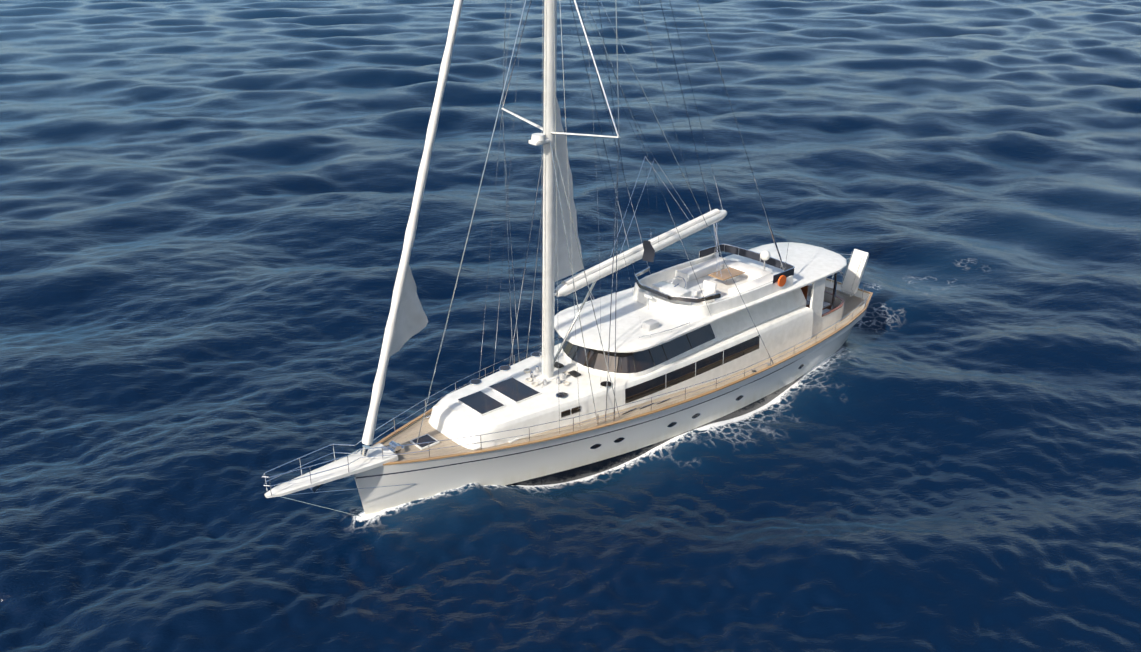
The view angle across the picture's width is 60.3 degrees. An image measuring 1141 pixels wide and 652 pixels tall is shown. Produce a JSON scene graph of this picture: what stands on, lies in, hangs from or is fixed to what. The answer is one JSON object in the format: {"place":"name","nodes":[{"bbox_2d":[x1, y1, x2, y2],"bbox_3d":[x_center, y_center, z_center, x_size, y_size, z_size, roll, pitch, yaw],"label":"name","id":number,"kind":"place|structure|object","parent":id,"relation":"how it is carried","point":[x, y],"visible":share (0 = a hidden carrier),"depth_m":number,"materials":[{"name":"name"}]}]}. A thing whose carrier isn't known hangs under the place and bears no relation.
{"place":"outdoors","nodes":[
{"label":"outdoors","id":0,"kind":"place"},
{"bbox_2d":[0,0,1140,651],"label":"sea surface","id":1,"kind":"object","parent":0,"point":[204,212],"visible":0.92,"depth_m":60.49,"materials":[{"name":"liquid"}]},
{"bbox_2d":[354,280,869,514],"bbox_3d":[3.906,3.189,49.784,33.300,4.447,8.506,-19,30,-37],"label":"yacht hull","id":2,"kind":"object","parent":1,"relation":"on","point":[565,459],"visible":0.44,"depth_m":43.33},
{"bbox_2d":[265,443,397,497],"bbox_3d":[-9.379,5.760,38.306,5.300,0.380,1.400,-19,30,-37],"label":"bowsprit","id":3,"kind":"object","parent":2,"relation":"on","point":[355,467],"depth_m":38.34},
{"bbox_2d":[279,476,415,516],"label":"bowsprit stays","id":4,"kind":"object","parent":2,"relation":"attached to","point":[314,489],"visible":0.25,"depth_m":38.01,"materials":[{"name":"silver metal"}]},
{"bbox_2d":[387,415,480,453],"bbox_3d":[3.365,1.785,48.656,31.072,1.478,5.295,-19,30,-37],"label":"foredeck gear","id":5,"kind":"object","parent":2,"relation":"on","point":[421,439],"visible":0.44,"depth_m":40.73,"materials":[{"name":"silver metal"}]},
{"bbox_2d":[262,274,870,494],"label":"rails and lifelines","id":6,"kind":"object","parent":2,"relation":"on","point":[278,475],"visible":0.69,"depth_m":40.59,"materials":[{"name":"silver metal"}]},
{"bbox_2d":[417,0,783,442],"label":"rigging","id":7,"kind":"object","parent":2,"relation":"on","point":[597,415],"visible":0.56,"depth_m":42.13,"materials":[{"name":"silver metal"}]},
{"bbox_2d":[428,306,812,449],"bbox_3d":[2.924,1.853,48.267,21.900,1.961,5.918,-19,30,-37],"label":"lower cabin","id":8,"kind":"object","parent":2,"relation":"on","point":[451,417],"visible":0.6,"depth_m":44.61,"materials":[{"name":"white plastic"}]},
{"bbox_2d":[456,352,612,417],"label":"deck hatches","id":9,"kind":"object","parent":8,"relation":"on","point":[512,389],"visible":0.9,"depth_m":43.10,"materials":[{"name":"black glass"}]},
{"bbox_2d":[501,0,617,380],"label":"mast","id":10,"kind":"object","parent":8,"relation":"on","point":[546,138],"visible":0.85,"depth_m":41.06,"materials":[{"name":"white metal"}]},
{"bbox_2d":[361,0,462,455],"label":"furled headsail","id":11,"kind":"object","parent":10,"relation":"attached to","point":[407,320],"visible":1,"depth_m":37.87,"materials":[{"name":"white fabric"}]},
{"bbox_2d":[555,97,582,281],"bbox_3d":[-0.051,-5.886,42.167,0.155,8.052,1.964,19,30,36],"label":"sail","id":12,"kind":"object","parent":10,"relation":"attached to","point":[562,265],"visible":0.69,"depth_m":42.54,"materials":[{"name":"white fabric"}]},
{"bbox_2d":[555,209,726,296],"bbox_3d":[3.661,-3.708,47.145,12.182,1.635,0.660,-22,32,-40],"label":"boom","id":13,"kind":"object","parent":10,"relation":"attached to","point":[630,256],"visible":0.85,"depth_m":46.29,"materials":[{"name":"white fabric"}]},
{"bbox_2d":[642,240,654,261],"bbox_3d":[3.522,-3.381,44.202,0.606,1.050,0.214,-3,24,-6],"label":"folded flag","id":14,"kind":"object","parent":13,"relation":"hanging from","point":[649,253],"visible":1,"depth_m":44.24,"materials":[{"name":"grey fabric"}]},
{"bbox_2d":[561,288,806,377],"bbox_3d":[5.762,-0.594,49.888,14.380,1.560,5.237,-19,30,-37],"label":"upper cabin","id":15,"kind":"object","parent":8,"relation":"on","point":[643,360],"depth_m":46.81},
{"bbox_2d":[567,334,691,372],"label":"window mullions","id":16,"kind":"object","parent":15,"relation":"attached to","point":[619,355],"visible":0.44,"depth_m":45.43,"materials":[{"name":"black metal"}]},
{"bbox_2d":[554,242,846,352],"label":"cabin roof","id":17,"kind":"structure","parent":15,"relation":"on","point":[811,264],"depth_m":47.85,"materials":[{"name":"white plastic"}]},
{"bbox_2d":[575,204,791,337],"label":"flybridge antennas","id":18,"kind":"object","parent":17,"relation":"on","point":[765,255],"visible":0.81,"depth_m":50.09,"materials":[{"name":"white plastic"}]},
{"bbox_2d":[633,252,792,330],"bbox_3d":[6.188,-1.997,49.676,9.853,1.000,5.225,-19,30,-37],"label":"flybridge","id":19,"kind":"object","parent":17,"relation":"on","point":[759,285],"visible":0.83,"depth_m":49.47,"materials":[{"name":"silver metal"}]},
{"bbox_2d":[634,268,720,302],"bbox_3d":[4.882,-1.931,48.467,2.088,0.190,4.858,-19,30,-37],"label":"windscreen","id":20,"kind":"object","parent":19,"relation":"on","point":[675,298],"visible":0.94,"depth_m":47.31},
{"bbox_2d":[635,244,794,298],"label":"flybridge rails","id":21,"kind":"object","parent":19,"relation":"on","point":[699,257],"visible":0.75,"depth_m":49.89,"materials":[{"name":"metal"}]},
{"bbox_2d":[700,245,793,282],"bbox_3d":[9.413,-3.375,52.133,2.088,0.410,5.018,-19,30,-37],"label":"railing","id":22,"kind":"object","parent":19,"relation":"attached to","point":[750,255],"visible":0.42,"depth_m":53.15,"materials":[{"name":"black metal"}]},
{"bbox_2d":[374,278,872,464],"bbox_3d":[3.924,1.547,49.083,33.350,0.946,8.556,-19,30,-37],"label":"cap rail","id":23,"kind":"object","parent":2,"relation":"on","point":[618,421],"visible":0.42,"depth_m":43.35,"materials":[{"name":"brown wood"}]},
{"bbox_2d":[381,285,870,461],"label":"deck","id":24,"kind":"structure","parent":2,"relation":"on","point":[405,436],"depth_m":44.20,"materials":[{"name":"brown wood"}]},
{"bbox_2d":[508,362,769,442],"bbox_3d":[1.689,2.125,47.215,15.833,2.175,7.845,-19,30,-37],"label":"deck gear","id":25,"kind":"object","parent":2,"relation":"on","point":[573,373],"visible":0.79,"depth_m":44.58,"materials":[{"name":"silver metal"}]},
{"bbox_2d":[590,364,804,448],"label":"portholes","id":26,"kind":"object","parent":2,"relation":"on","point":[672,424],"visible":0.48,"depth_m":45.60,"materials":[{"name":"black glass"}]},
{"bbox_2d":[801,272,844,335],"bbox_3d":[12.831,-2.243,55.873,4.410,3.306,5.368,-19,30,-37],"label":"aft cockpit","id":27,"kind":"object","parent":2,"relation":"on","point":[827,307],"visible":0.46,"depth_m":54.10,"materials":[{"name":"white plastic"}]},
{"bbox_2d":[554,281,595,363],"bbox_3d":[0.208,-0.249,44.877,2.904,3.527,0.173,-21,31,-40],"label":"strut","id":28,"kind":"object","parent":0,"point":[574,321],"visible":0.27,"depth_m":44.83,"materials":[{"name":"white metal"}]},
{"bbox_2d":[831,249,868,297],"bbox_3d":[15.958,-3.442,57.805,2.746,2.880,4.484,-8,25,-17],"label":"passerelle","id":29,"kind":"object","parent":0,"point":[854,272],"visible":0.98,"depth_m":57.58,"materials":[{"name":"silver metal"}]}
]}

